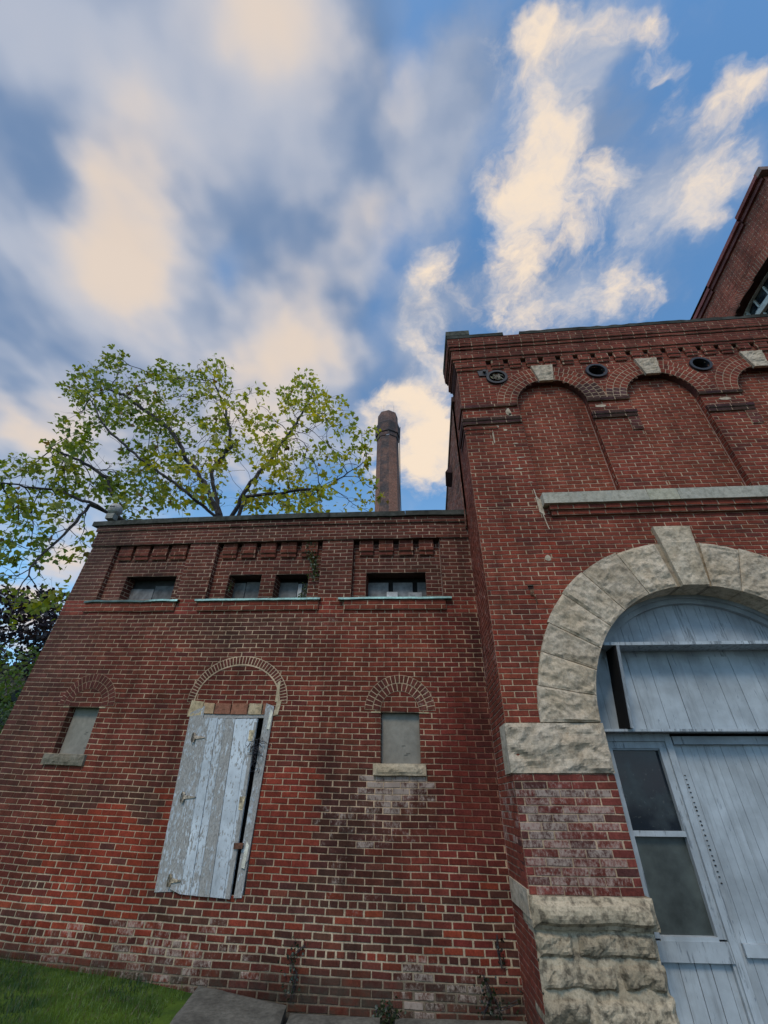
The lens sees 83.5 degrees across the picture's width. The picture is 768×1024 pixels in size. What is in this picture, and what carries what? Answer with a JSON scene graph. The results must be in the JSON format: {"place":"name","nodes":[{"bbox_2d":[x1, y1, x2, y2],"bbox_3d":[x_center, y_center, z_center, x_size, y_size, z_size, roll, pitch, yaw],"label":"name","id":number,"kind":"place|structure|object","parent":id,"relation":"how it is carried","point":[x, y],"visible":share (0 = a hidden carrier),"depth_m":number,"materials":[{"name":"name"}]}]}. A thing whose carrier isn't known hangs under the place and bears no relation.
{"place":"outdoors","nodes":[
{"label":"outdoors","id":0,"kind":"place"},
{"bbox_2d":[0,950,192,1023],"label":"lawn","id":1,"kind":"structure","parent":0,"point":[169,1012],"depth_m":4.36,"materials":[{"name":"green plant"}]},
{"bbox_2d":[0,687,22,733],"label":"hedge shrub","id":2,"kind":"object","parent":1,"relation":"on","point":[5,714],"visible":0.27,"depth_m":9.92,"materials":[{"name":"green plant"}]},
{"bbox_2d":[0,668,26,728],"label":"shrub","id":3,"kind":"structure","parent":1,"relation":"on","point":[13,698],"depth_m":13.51,"materials":[{"name":"green plant"}]},
{"bbox_2d":[0,639,45,715],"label":"green tree","id":4,"kind":"object","parent":1,"relation":"on","point":[12,668],"visible":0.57,"depth_m":12.23,"materials":[{"name":"green plant"}]},
{"bbox_2d":[0,579,65,679],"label":"purple tree","id":5,"kind":"object","parent":1,"relation":"on","point":[39,633],"visible":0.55,"depth_m":15.57,"materials":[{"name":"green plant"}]},
{"bbox_2d":[285,1012,394,1023],"bbox_3d":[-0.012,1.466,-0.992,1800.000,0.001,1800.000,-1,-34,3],"label":"ground","id":6,"kind":"structure","parent":0,"point":[288,1014],"depth_m":4.28,"materials":[{"name":"soil"}]},
{"bbox_2d":[0,344,388,630],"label":"maple tree","id":7,"kind":"object","parent":6,"relation":"on","point":[107,485],"visible":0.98,"depth_m":14.35,"materials":[{"name":"green plant"}]},
{"bbox_2d":[170,986,286,1023],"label":"paving slab","id":8,"kind":"structure","parent":6,"relation":"on","point":[204,1005],"depth_m":4.12,"materials":[{"name":"concrete"}]},
{"bbox_2d":[0,510,526,1021],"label":"brick annex","id":9,"kind":"object","parent":6,"relation":"on","point":[208,778],"visible":0.98,"depth_m":5.81,"materials":[{"name":"red brick"}]},
{"bbox_2d":[40,706,105,765],"bbox_3d":[-4.932,3.574,6.915,1.008,0.893,0.216,-12,-36,18],"label":"blocked window","id":10,"kind":"structure","parent":9,"relation":"in","point":[76,740],"depth_m":6.95,"materials":[{"name":"stone"}]},
{"bbox_2d":[105,503,122,520],"bbox_3d":[-6.247,0.002,9.972,0.310,0.430,0.312,-1,-34,3],"label":"stone ball","id":11,"kind":"object","parent":9,"relation":"on","point":[115,510],"visible":1,"depth_m":9.88,"materials":[{"name":"grey stone"}]},
{"bbox_2d":[277,936,307,1003],"bbox_3d":[-0.968,4.801,4.529,0.342,0.510,0.099,-6,-35,10],"label":"wall weed","id":12,"kind":"object","parent":9,"relation":"attached to","point":[294,969],"depth_m":4.53,"materials":[{"name":"green plant"}]},
{"bbox_2d":[293,582,307,597],"bbox_3d":[-1.414,1.382,7.251,0.322,0.407,0.115,-5,-34,8],"label":"sill weed","id":13,"kind":"object","parent":9,"relation":"in","point":[304,589],"visible":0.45,"depth_m":7.25,"materials":[{"name":"green plant"}]},
{"bbox_2d":[305,542,319,581],"bbox_3d":[-1.247,0.827,7.411,0.339,0.846,0.120,-6,-35,10],"label":"wall vine","id":14,"kind":"object","parent":9,"relation":"attached to","point":[312,567],"depth_m":7.37,"materials":[{"name":"green plant"}]},
{"bbox_2d":[371,711,428,775],"bbox_3d":[0.211,3.011,5.626,0.778,0.750,0.175,-4,-34,6],"label":"blocked window","id":15,"kind":"structure","parent":9,"relation":"in","point":[400,753],"depth_m":5.64,"materials":[{"name":"stone"}]},
{"bbox_2d":[495,934,506,969],"bbox_3d":[1.195,4.502,4.406,0.110,0.268,0.096,-23,-40,30],"label":"wall weed","id":16,"kind":"object","parent":9,"relation":"attached to","point":[501,949],"depth_m":4.42,"materials":[{"name":"green plant"}]},
{"bbox_2d":[286,1013,379,1023],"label":"paving slab","id":17,"kind":"structure","parent":6,"relation":"on","point":[293,1018],"depth_m":4.05,"materials":[{"name":"concrete"}]},
{"bbox_2d":[375,410,400,510],"bbox_3d":[0.270,4.048,33.533,2.384,34.200,2.384,16,-37,-22],"label":"brick chimney","id":18,"kind":"object","parent":6,"relation":"on","point":[388,463],"visible":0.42,"depth_m":38.34,"materials":[{"name":"brown brick"}]},
{"bbox_2d":[372,996,405,1023],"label":"wall weed","id":19,"kind":"object","parent":6,"relation":"on","point":[384,1010],"depth_m":4.18,"materials":[{"name":"green plant"}]},
{"bbox_2d":[395,1018,526,1023],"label":"paving slab","id":20,"kind":"structure","parent":6,"relation":"on","point":[422,1021],"depth_m":4.07,"materials":[{"name":"concrete"}]},
{"bbox_2d":[470,974,522,1020],"bbox_3d":[1.144,4.775,4.174,0.632,0.398,0.117,-1,-34,3],"label":"wall weed","id":21,"kind":"object","parent":6,"relation":"on","point":[489,1004],"depth_m":4.20,"materials":[{"name":"green plant"}]},
{"bbox_2d":[443,314,767,1023],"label":"brick building","id":22,"kind":"structure","parent":6,"relation":"on","point":[607,489],"depth_m":5.35,"materials":[{"name":"brick"}]},
{"bbox_2d":[605,733,726,941],"bbox_3d":[2.821,3.271,4.485,0.840,1.720,0.091,-1,-34,3],"label":"window frame","id":23,"kind":"structure","parent":22,"relation":"in","point":[672,873],"depth_m":4.42,"materials":[{"name":"blue paint"}]},
{"bbox_2d":[671,736,767,1023],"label":"plank door","id":24,"kind":"structure","parent":22,"relation":"in","point":[726,777],"depth_m":4.47,"materials":[{"name":"blue paint"}]},
{"bbox_2d":[690,166,767,319],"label":"gabled brick building","id":25,"kind":"structure","parent":6,"relation":"on","point":[737,284],"depth_m":12.49,"materials":[{"name":"red brick"}]},
{"bbox_2d":[744,272,767,315],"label":"window","id":26,"kind":"structure","parent":25,"relation":"in","point":[758,304],"depth_m":12.33,"materials":[{"name":"beige paint"}]},
{"bbox_2d":[0,0,767,665],"label":"sky","id":27,"kind":"structure","parent":0,"point":[336,189],"materials":[{"name":"blue"}]}
]}

